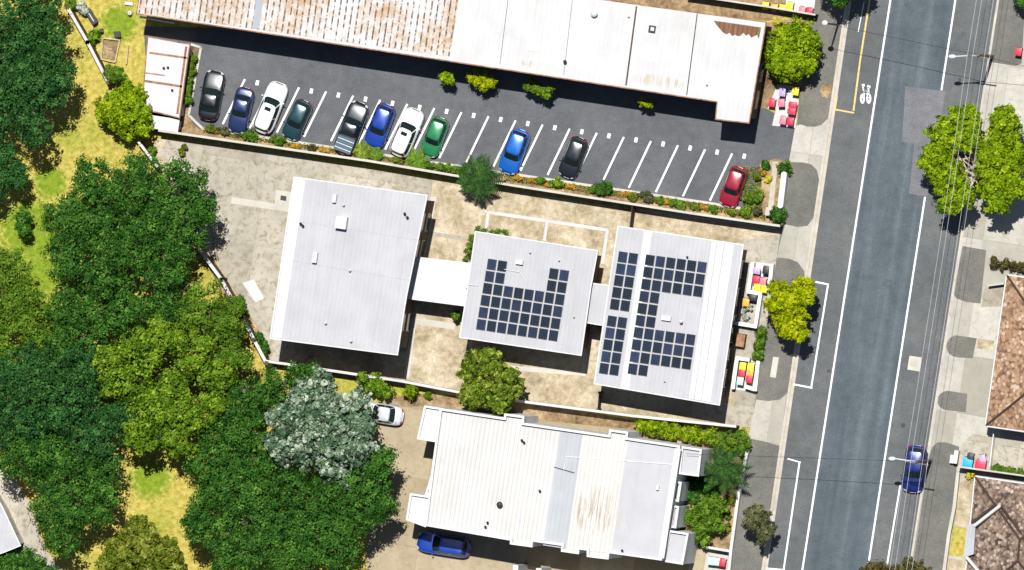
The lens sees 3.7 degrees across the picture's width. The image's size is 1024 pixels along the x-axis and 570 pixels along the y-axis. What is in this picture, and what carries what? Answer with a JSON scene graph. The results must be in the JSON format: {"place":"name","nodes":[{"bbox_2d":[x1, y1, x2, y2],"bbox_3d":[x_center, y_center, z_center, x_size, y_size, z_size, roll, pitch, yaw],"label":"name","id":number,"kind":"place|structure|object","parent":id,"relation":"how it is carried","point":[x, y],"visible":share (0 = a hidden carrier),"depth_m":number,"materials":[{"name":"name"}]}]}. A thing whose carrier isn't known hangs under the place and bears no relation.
{"place":"outdoors","nodes":[
{"label":"outdoors","id":0,"kind":"place"},
{"bbox_2d":[269,177,434,354],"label":"school building","id":1,"kind":"structure","parent":0,"point":[350,252],"depth_m":1495.21,"materials":[{"name":"white metal"}]},
{"bbox_2d":[0,0,808,569],"bbox_3d":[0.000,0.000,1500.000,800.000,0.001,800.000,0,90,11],"label":"ground","id":2,"kind":"structure","parent":0,"point":[156,488],"depth_m":1506.97,"materials":[{"name":"yellow plant"}]},
{"bbox_2d":[0,136,32,210],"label":"broad tree","id":3,"kind":"object","parent":2,"relation":"on","point":[13,175],"visible":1,"depth_m":1503.29,"materials":[{"name":"green plant"}]},
{"bbox_2d":[11,206,34,239],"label":"tree","id":4,"kind":"object","parent":2,"relation":"on","point":[23,228],"visible":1,"depth_m":1505.98,"materials":[{"name":"green plant"}]},
{"bbox_2d":[0,244,55,366],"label":"broad tree","id":5,"kind":"object","parent":2,"relation":"on","point":[16,307],"visible":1,"depth_m":1502.30,"materials":[{"name":"green plant"}]},
{"bbox_2d":[0,470,61,569],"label":"concrete apron","id":6,"kind":"object","parent":2,"relation":"on","point":[14,498],"visible":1,"depth_m":1508.72,"materials":[{"name":"beige concrete"}]},
{"bbox_2d":[0,495,23,553],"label":"flat building","id":7,"kind":"structure","parent":6,"relation":"on","point":[10,537],"depth_m":1504.96,"materials":[{"name":"white metal"}]},
{"bbox_2d":[0,545,59,569],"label":"round tree","id":8,"kind":"object","parent":6,"relation":"on","point":[12,560],"visible":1,"depth_m":1505.08,"materials":[{"name":"green plant"}]},
{"bbox_2d":[0,0,79,151],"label":"broad tree","id":9,"kind":"object","parent":2,"relation":"on","point":[35,71],"visible":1,"depth_m":1500.09,"materials":[{"name":"green plant"}]},
{"bbox_2d":[0,427,125,560],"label":"broad tree","id":10,"kind":"object","parent":2,"relation":"on","point":[39,458],"visible":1,"depth_m":1500.47,"materials":[{"name":"green plant"}]},
{"bbox_2d":[0,337,137,466],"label":"broad tree","id":11,"kind":"object","parent":2,"relation":"on","point":[20,387],"visible":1,"depth_m":1500.33,"materials":[{"name":"green plant"}]},
{"bbox_2d":[75,0,88,15],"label":"shrub","id":12,"kind":"object","parent":2,"relation":"on","point":[80,7],"visible":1,"depth_m":1506.42,"materials":[{"name":"white plant"}]},
{"bbox_2d":[65,5,113,84],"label":"timber fence","id":13,"kind":"object","parent":2,"relation":"on","point":[83,32],"visible":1,"depth_m":1505.99,"materials":[{"name":"grey wood"}]},
{"bbox_2d":[86,27,102,45],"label":"shrub","id":14,"kind":"object","parent":2,"relation":"on","point":[92,35],"visible":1,"depth_m":1506.29,"materials":[{"name":"green plant"}]},
{"bbox_2d":[100,37,129,63],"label":"sandbox","id":15,"kind":"object","parent":2,"relation":"on","point":[111,49],"visible":1,"depth_m":1506.97,"materials":[{"name":"wood"}]},
{"bbox_2d":[102,64,127,82],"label":"shrub","id":16,"kind":"object","parent":2,"relation":"on","point":[114,74],"visible":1,"depth_m":1504.90,"materials":[{"name":"green plant"}]},
{"bbox_2d":[42,271,188,375],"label":"broad tree","id":17,"kind":"object","parent":2,"relation":"on","point":[136,311],"visible":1,"depth_m":1500.54,"materials":[{"name":"green plant"}]},
{"bbox_2d":[92,79,153,142],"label":"round tree","id":18,"kind":"object","parent":2,"relation":"on","point":[124,108],"visible":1,"depth_m":1502.63,"materials":[{"name":"green plant"}]},
{"bbox_2d":[38,149,220,302],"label":"broad tree","id":19,"kind":"object","parent":2,"relation":"on","point":[76,216],"visible":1,"depth_m":1498.99,"materials":[{"name":"green plant"}]},
{"bbox_2d":[94,514,185,569],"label":"olive tree","id":20,"kind":"object","parent":2,"relation":"on","point":[145,547],"visible":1,"depth_m":1501.35,"materials":[{"name":"green plant"}]},
{"bbox_2d":[88,315,192,421],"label":"broad tree","id":21,"kind":"object","parent":2,"relation":"on","point":[115,365],"visible":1,"depth_m":1499.05,"materials":[{"name":"green plant"}]},
{"bbox_2d":[120,374,229,461],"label":"broad tree","id":22,"kind":"object","parent":2,"relation":"on","point":[175,418],"visible":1,"depth_m":1499.06,"materials":[{"name":"green plant"}]},
{"bbox_2d":[170,327,242,396],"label":"broad tree","id":23,"kind":"object","parent":2,"relation":"on","point":[188,366],"visible":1,"depth_m":1498.23,"materials":[{"name":"green plant"}]},
{"bbox_2d":[170,275,255,371],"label":"broad tree","id":24,"kind":"object","parent":2,"relation":"on","point":[225,323],"visible":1,"depth_m":1499.21,"materials":[{"name":"green plant"}]},
{"bbox_2d":[179,397,292,495],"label":"broad tree","id":25,"kind":"object","parent":2,"relation":"on","point":[241,457],"visible":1,"depth_m":1498.20,"materials":[{"name":"green plant"}]},
{"bbox_2d":[210,358,321,432],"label":"broad tree","id":26,"kind":"object","parent":2,"relation":"on","point":[256,395],"visible":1,"depth_m":1498.93,"materials":[{"name":"green plant"}]},
{"bbox_2d":[179,441,401,569],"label":"broad tree","id":27,"kind":"object","parent":2,"relation":"on","point":[267,512],"visible":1,"depth_m":1496.21,"materials":[{"name":"green plant"}]},
{"bbox_2d":[261,364,382,491],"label":"silver tree","id":28,"kind":"object","parent":2,"relation":"on","point":[314,419],"visible":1,"depth_m":1495.09,"materials":[{"name":"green plant"}]},
{"bbox_2d":[354,371,394,399],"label":"shrub","id":29,"kind":"object","parent":2,"relation":"on","point":[377,388],"visible":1,"depth_m":1500.39,"materials":[{"name":"green plant"}]},
{"bbox_2d":[402,381,418,402],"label":"shrub","id":30,"kind":"object","parent":2,"relation":"on","point":[410,389],"visible":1,"depth_m":1500.12,"materials":[{"name":"green plant"}]},
{"bbox_2d":[136,0,771,123],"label":"long warehouse","id":31,"kind":"structure","parent":2,"relation":"on","point":[718,59],"depth_m":1493.18,"materials":[{"name":"white metal"}]},
{"bbox_2d":[154,138,780,427],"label":"school yard","id":32,"kind":"structure","parent":2,"relation":"on","point":[244,249],"depth_m":1501.12,"materials":[{"name":"beige concrete"}]},
{"bbox_2d":[193,242,271,364],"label":"timber fence","id":33,"kind":"object","parent":32,"relation":"on","point":[212,264],"visible":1,"depth_m":1503.43,"materials":[{"name":"grey wood"}]},
{"bbox_2d":[253,331,269,355],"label":"shrub","id":34,"kind":"object","parent":32,"relation":"on","point":[263,345],"visible":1,"depth_m":1503.09,"materials":[{"name":"green plant"}]},
{"bbox_2d":[407,257,469,305],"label":"covered walkway","id":35,"kind":"structure","parent":32,"relation":"on","point":[439,281],"depth_m":1496.81,"materials":[{"name":"white metal"}]},
{"bbox_2d":[462,234,473,262],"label":"hedge","id":36,"kind":"object","parent":32,"relation":"on","point":[468,250],"visible":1,"depth_m":1498.78,"materials":[{"name":"green plant"}]},
{"bbox_2d":[455,343,525,414],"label":"broad tree","id":37,"kind":"object","parent":32,"relation":"on","point":[488,376],"visible":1,"depth_m":1494.98,"materials":[{"name":"green plant"}]},
{"bbox_2d":[475,226,508,235],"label":"hedge","id":38,"kind":"object","parent":32,"relation":"on","point":[498,231],"visible":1,"depth_m":1498.35,"materials":[{"name":"green plant"}]},
{"bbox_2d":[267,360,739,427],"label":"boundary wall","id":39,"kind":"structure","parent":32,"relation":"on","point":[523,401],"depth_m":1497.48,"materials":[{"name":"grey concrete"}]},
{"bbox_2d":[459,231,600,355],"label":"school building","id":40,"kind":"structure","parent":32,"relation":"on","point":[528,293],"depth_m":1493.87,"materials":[{"name":"white metal"}]},
{"bbox_2d":[587,283,608,325],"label":"covered walkway","id":41,"kind":"structure","parent":32,"relation":"on","point":[597,303],"depth_m":1493.40,"materials":[{"name":"white metal"}]},
{"bbox_2d":[735,333,746,347],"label":"planter","id":42,"kind":"object","parent":32,"relation":"on","point":[741,340],"visible":1,"depth_m":1495.11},
{"bbox_2d":[731,356,760,390],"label":"bin enclosure","id":43,"kind":"object","parent":32,"relation":"on","point":[755,387],"visible":1,"depth_m":1494.97,"materials":[{"name":"white concrete"}]},
{"bbox_2d":[735,262,774,327],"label":"bin enclosure","id":44,"kind":"object","parent":32,"relation":"on","point":[759,294],"visible":1,"depth_m":1494.74,"materials":[{"name":"white concrete"}]},
{"bbox_2d":[751,325,766,360],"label":"hedge","id":45,"kind":"object","parent":32,"relation":"on","point":[758,344],"visible":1,"depth_m":1494.60,"materials":[{"name":"green plant"}]},
{"bbox_2d":[144,26,794,207],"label":"car park","id":46,"kind":"structure","parent":2,"relation":"on","point":[680,147],"depth_m":1500.16,"materials":[{"name":"grey asphalt"}]},
{"bbox_2d":[152,115,181,131],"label":"lean to","id":47,"kind":"object","parent":46,"relation":"on","point":[166,123],"visible":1,"depth_m":1504.02,"materials":[{"name":"white metal"}]},
{"bbox_2d":[143,36,192,117],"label":"carport shed","id":48,"kind":"structure","parent":46,"relation":"on","point":[165,71],"depth_m":1503.41,"materials":[{"name":"metal"}]},
{"bbox_2d":[198,70,225,120],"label":"parked car","id":49,"kind":"object","parent":46,"relation":"on","point":[214,83],"visible":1,"depth_m":1504.35,"materials":[{"name":"black paint"}]},
{"bbox_2d":[228,87,254,133],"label":"parked car","id":50,"kind":"object","parent":46,"relation":"on","point":[241,109],"visible":1,"depth_m":1503.81,"materials":[{"name":"blue paint"}]},
{"bbox_2d":[253,81,287,133],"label":"parked car","id":51,"kind":"object","parent":46,"relation":"on","point":[275,96],"visible":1,"depth_m":1503.06,"materials":[{"name":"white paint"}]},
{"bbox_2d":[282,99,312,140],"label":"parked car","id":52,"kind":"object","parent":46,"relation":"on","point":[301,111],"visible":1,"depth_m":1502.70,"materials":[{"name":"teal paint"}]},
{"bbox_2d":[333,101,368,154],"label":"parked car","id":53,"kind":"object","parent":46,"relation":"on","point":[355,118],"visible":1,"depth_m":1501.79,"materials":[{"name":"paint"}]},
{"bbox_2d":[365,103,395,147],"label":"parked car","id":54,"kind":"object","parent":46,"relation":"on","point":[382,119],"visible":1,"depth_m":1501.20,"materials":[{"name":"blue paint"}]},
{"bbox_2d":[389,107,423,157],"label":"parked car","id":55,"kind":"object","parent":46,"relation":"on","point":[411,122],"visible":1,"depth_m":1500.62,"materials":[{"name":"white paint"}]},
{"bbox_2d":[420,116,449,157],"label":"parked car","id":56,"kind":"object","parent":46,"relation":"on","point":[435,133],"visible":1,"depth_m":1500.24,"materials":[{"name":"green paint"}]},
{"bbox_2d":[438,67,454,85],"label":"shrub","id":57,"kind":"object","parent":46,"relation":"on","point":[446,76],"visible":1,"depth_m":1498.18,"materials":[{"name":"green plant"}]},
{"bbox_2d":[465,69,497,92],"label":"shrub","id":58,"kind":"object","parent":46,"relation":"on","point":[486,79],"visible":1,"depth_m":1497.59,"materials":[{"name":"yellow plant"}]},
{"bbox_2d":[499,128,529,174],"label":"parked car","id":59,"kind":"object","parent":46,"relation":"on","point":[514,150],"visible":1,"depth_m":1498.83,"materials":[{"name":"blue paint"}]},
{"bbox_2d":[523,76,554,99],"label":"shrub","id":60,"kind":"object","parent":46,"relation":"on","point":[532,86],"visible":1,"depth_m":1496.65,"materials":[{"name":"green plant"}]},
{"bbox_2d":[559,136,588,178],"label":"parked car","id":61,"kind":"object","parent":46,"relation":"on","point":[576,150],"visible":1,"depth_m":1497.79,"materials":[{"name":"black paint"}]},
{"bbox_2d":[719,166,747,207],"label":"parked car","id":62,"kind":"object","parent":46,"relation":"on","point":[733,185],"visible":1,"depth_m":1494.98,"materials":[{"name":"red paint"}]},
{"bbox_2d":[158,129,783,226],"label":"boundary wall","id":63,"kind":"structure","parent":2,"relation":"on","point":[456,175],"depth_m":1498.77,"materials":[{"name":"concrete"}]},
{"bbox_2d":[614,0,814,20],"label":"back yard","id":64,"kind":"structure","parent":2,"relation":"on","point":[730,9],"depth_m":1496.12,"materials":[{"name":"beige concrete"}]},
{"bbox_2d":[720,0,817,14],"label":"timber fence","id":65,"kind":"object","parent":64,"relation":"on","point":[769,7],"visible":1,"depth_m":1493.48,"materials":[{"name":"wood"}]},
{"bbox_2d":[777,172,788,207],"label":"entrance wall","id":66,"kind":"structure","parent":2,"relation":"on","point":[783,189],"depth_m":1494.02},
{"bbox_2d":[858,556,932,569],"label":"street tree","id":67,"kind":"object","parent":2,"relation":"on","point":[882,566],"visible":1,"depth_m":1488.95,"materials":[{"name":"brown plant"}]},
{"bbox_2d":[178,43,785,224],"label":"garden bed","id":68,"kind":"object","parent":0,"point":[770,191],"visible":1,"depth_m":1498.74,"materials":[{"name":"soil"}]},
{"bbox_2d":[183,54,198,105],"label":"hedge","id":69,"kind":"object","parent":68,"relation":"on","point":[192,71],"visible":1,"depth_m":1504.54,"materials":[{"name":"green plant"}]},
{"bbox_2d":[238,127,257,142],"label":"shrub","id":70,"kind":"object","parent":68,"relation":"on","point":[250,135],"visible":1,"depth_m":1503.97,"materials":[{"name":"green plant"}]},
{"bbox_2d":[353,139,371,163],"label":"fern shrub","id":71,"kind":"object","parent":68,"relation":"on","point":[360,151],"visible":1,"depth_m":1501.65,"materials":[{"name":"green plant"}]},
{"bbox_2d":[406,146,430,173],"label":"fern shrub","id":72,"kind":"object","parent":68,"relation":"on","point":[421,161],"visible":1,"depth_m":1500.26,"materials":[{"name":"green plant"}]},
{"bbox_2d":[421,160,465,174],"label":"hedge","id":73,"kind":"object","parent":68,"relation":"on","point":[447,167],"visible":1,"depth_m":1500.33,"materials":[{"name":"green plant"}]},
{"bbox_2d":[456,153,505,201],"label":"palm tree","id":74,"kind":"object","parent":68,"relation":"on","point":[480,175],"visible":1,"depth_m":1497.18,"materials":[{"name":"green plant"}]},
{"bbox_2d":[203,130,765,219],"bbox_3d":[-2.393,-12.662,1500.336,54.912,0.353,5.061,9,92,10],"label":"green groundcover","id":75,"kind":"object","parent":68,"relation":"on","point":[582,185],"visible":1,"depth_m":1498.01,"materials":[{"name":"green plant"}]},
{"bbox_2d":[594,179,612,196],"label":"shrub","id":76,"kind":"object","parent":68,"relation":"on","point":[601,188],"visible":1,"depth_m":1497.38,"materials":[{"name":"green plant"}]},
{"bbox_2d":[637,189,653,202],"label":"shrub","id":77,"kind":"object","parent":68,"relation":"on","point":[647,196],"visible":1,"depth_m":1496.97,"materials":[{"name":"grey plant"}]},
{"bbox_2d":[667,197,686,210],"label":"shrub","id":78,"kind":"object","parent":68,"relation":"on","point":[679,204],"visible":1,"depth_m":1496.46,"materials":[{"name":"green plant"}]},
{"bbox_2d":[768,205,789,223],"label":"round shrub","id":79,"kind":"object","parent":68,"relation":"on","point":[777,215],"visible":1,"depth_m":1494.19,"materials":[{"name":"green plant"}]},
{"bbox_2d":[775,159,793,175],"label":"round shrub","id":80,"kind":"object","parent":68,"relation":"on","point":[786,168],"visible":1,"depth_m":1494.15,"materials":[{"name":"green plant"}]},
{"bbox_2d":[366,394,747,569],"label":"driveway","id":81,"kind":"structure","parent":0,"point":[392,544],"depth_m":1500.82,"materials":[{"name":"beige concrete"}]},
{"bbox_2d":[360,401,403,425],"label":"parked car","id":82,"kind":"object","parent":81,"relation":"on","point":[388,414],"visible":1,"depth_m":1501.06,"materials":[{"name":"white paint"}]},
{"bbox_2d":[417,531,471,557],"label":"parked car","id":83,"kind":"object","parent":81,"relation":"on","point":[443,544],"visible":1,"depth_m":1499.95,"materials":[{"name":"blue paint"}]},
{"bbox_2d":[633,418,717,445],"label":"hedge","id":84,"kind":"object","parent":81,"relation":"on","point":[664,429],"visible":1,"depth_m":1495.55,"materials":[{"name":"green plant"}]},
{"bbox_2d":[687,473,721,504],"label":"shrub","id":85,"kind":"object","parent":81,"relation":"on","point":[700,486],"visible":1,"depth_m":1495.06,"materials":[{"name":"green plant"}]},
{"bbox_2d":[684,491,729,549],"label":"shrub","id":86,"kind":"object","parent":81,"relation":"on","point":[703,515],"visible":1,"depth_m":1494.39,"materials":[{"name":"green plant"}]},
{"bbox_2d":[703,444,753,496],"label":"palm tree","id":87,"kind":"object","parent":81,"relation":"on","point":[727,468],"visible":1,"depth_m":1492.48,"materials":[{"name":"green plant"}]},
{"bbox_2d":[706,427,751,457],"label":"hedge","id":88,"kind":"object","parent":81,"relation":"on","point":[727,440],"visible":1,"depth_m":1494.46,"materials":[{"name":"green plant"}]},
{"bbox_2d":[723,496,735,532],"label":"shrub","id":89,"kind":"object","parent":81,"relation":"on","point":[730,501],"visible":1,"depth_m":1495.66,"materials":[{"name":"green plant"}]},
{"bbox_2d":[406,405,712,564],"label":"apartment building","id":90,"kind":"structure","parent":0,"point":[526,480],"depth_m":1491.81,"materials":[{"name":"white metal"}]},
{"bbox_2d":[594,226,746,405],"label":"school building","id":91,"kind":"structure","parent":0,"point":[670,314],"depth_m":1491.31,"materials":[{"name":"white metal"}]},
{"bbox_2d":[768,84,799,127],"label":"bin yard","id":92,"kind":"structure","parent":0,"point":[782,111],"depth_m":1495.17,"materials":[{"name":"grey concrete"}]},
{"bbox_2d":[759,16,812,123],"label":"corner garden","id":93,"kind":"object","parent":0,"point":[769,84],"visible":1,"depth_m":1495.41,"materials":[{"name":"soil"}]},
{"bbox_2d":[762,13,824,83],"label":"round tree","id":94,"kind":"object","parent":93,"relation":"on","point":[791,53],"visible":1,"depth_m":1490.77,"materials":[{"name":"green plant"}]},
{"bbox_2d":[732,0,847,569],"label":"footpath","id":95,"kind":"structure","parent":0,"point":[807,159],"depth_m":1494.96,"materials":[{"name":"concrete"}]},
{"bbox_2d":[727,451,749,569],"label":"street wall","id":96,"kind":"structure","parent":95,"relation":"on","point":[735,521],"depth_m":1494.94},
{"bbox_2d":[741,503,778,546],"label":"tree","id":97,"kind":"object","parent":95,"relation":"on","point":[757,519],"visible":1,"depth_m":1491.60,"materials":[{"name":"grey plant"}]},
{"bbox_2d":[762,274,816,343],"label":"street tree","id":98,"kind":"object","parent":95,"relation":"on","point":[784,304],"visible":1,"depth_m":1489.66,"materials":[{"name":"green plant"}]},
{"bbox_2d":[764,0,996,569],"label":"road","id":99,"kind":"structure","parent":0,"point":[876,247],"depth_m":1493.59,"materials":[{"name":"grey asphalt"}]},
{"bbox_2d":[900,445,927,492],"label":"street car","id":100,"kind":"object","parent":99,"relation":"on","point":[915,472],"visible":1,"depth_m":1491.81,"materials":[{"name":"blue paint"}]},
{"bbox_2d":[910,0,1023,569],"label":"footpath","id":101,"kind":"structure","parent":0,"point":[959,417],"depth_m":1491.73,"materials":[{"name":"concrete"}]},
{"bbox_2d":[942,472,959,569],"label":"front fence","id":102,"kind":"object","parent":101,"relation":"on","point":[951,522],"visible":1,"depth_m":1491.32,"materials":[{"name":"concrete"}]},
{"bbox_2d":[915,103,1023,215],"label":"split street tree","id":103,"kind":"object","parent":101,"relation":"on","point":[997,172],"visible":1,"depth_m":1485.72,"materials":[{"name":"green plant"}]},
{"bbox_2d":[989,255,1023,271],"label":"hedge","id":104,"kind":"object","parent":101,"relation":"on","point":[1005,263],"visible":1,"depth_m":1490.21,"materials":[{"name":"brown plant"}]},
{"bbox_2d":[991,463,1023,476],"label":"hedge","id":105,"kind":"object","parent":101,"relation":"on","point":[999,467],"visible":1,"depth_m":1490.36,"materials":[{"name":"green plant"}]},
{"bbox_2d":[964,476,1023,569],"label":"tiled house","id":106,"kind":"structure","parent":0,"point":[994,540],"depth_m":1487.17,"materials":[{"name":"brown tile"}]},
{"bbox_2d":[985,274,1023,431],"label":"tiled house","id":107,"kind":"structure","parent":0,"point":[1005,408],"depth_m":1487.53,"materials":[{"name":"tile"}]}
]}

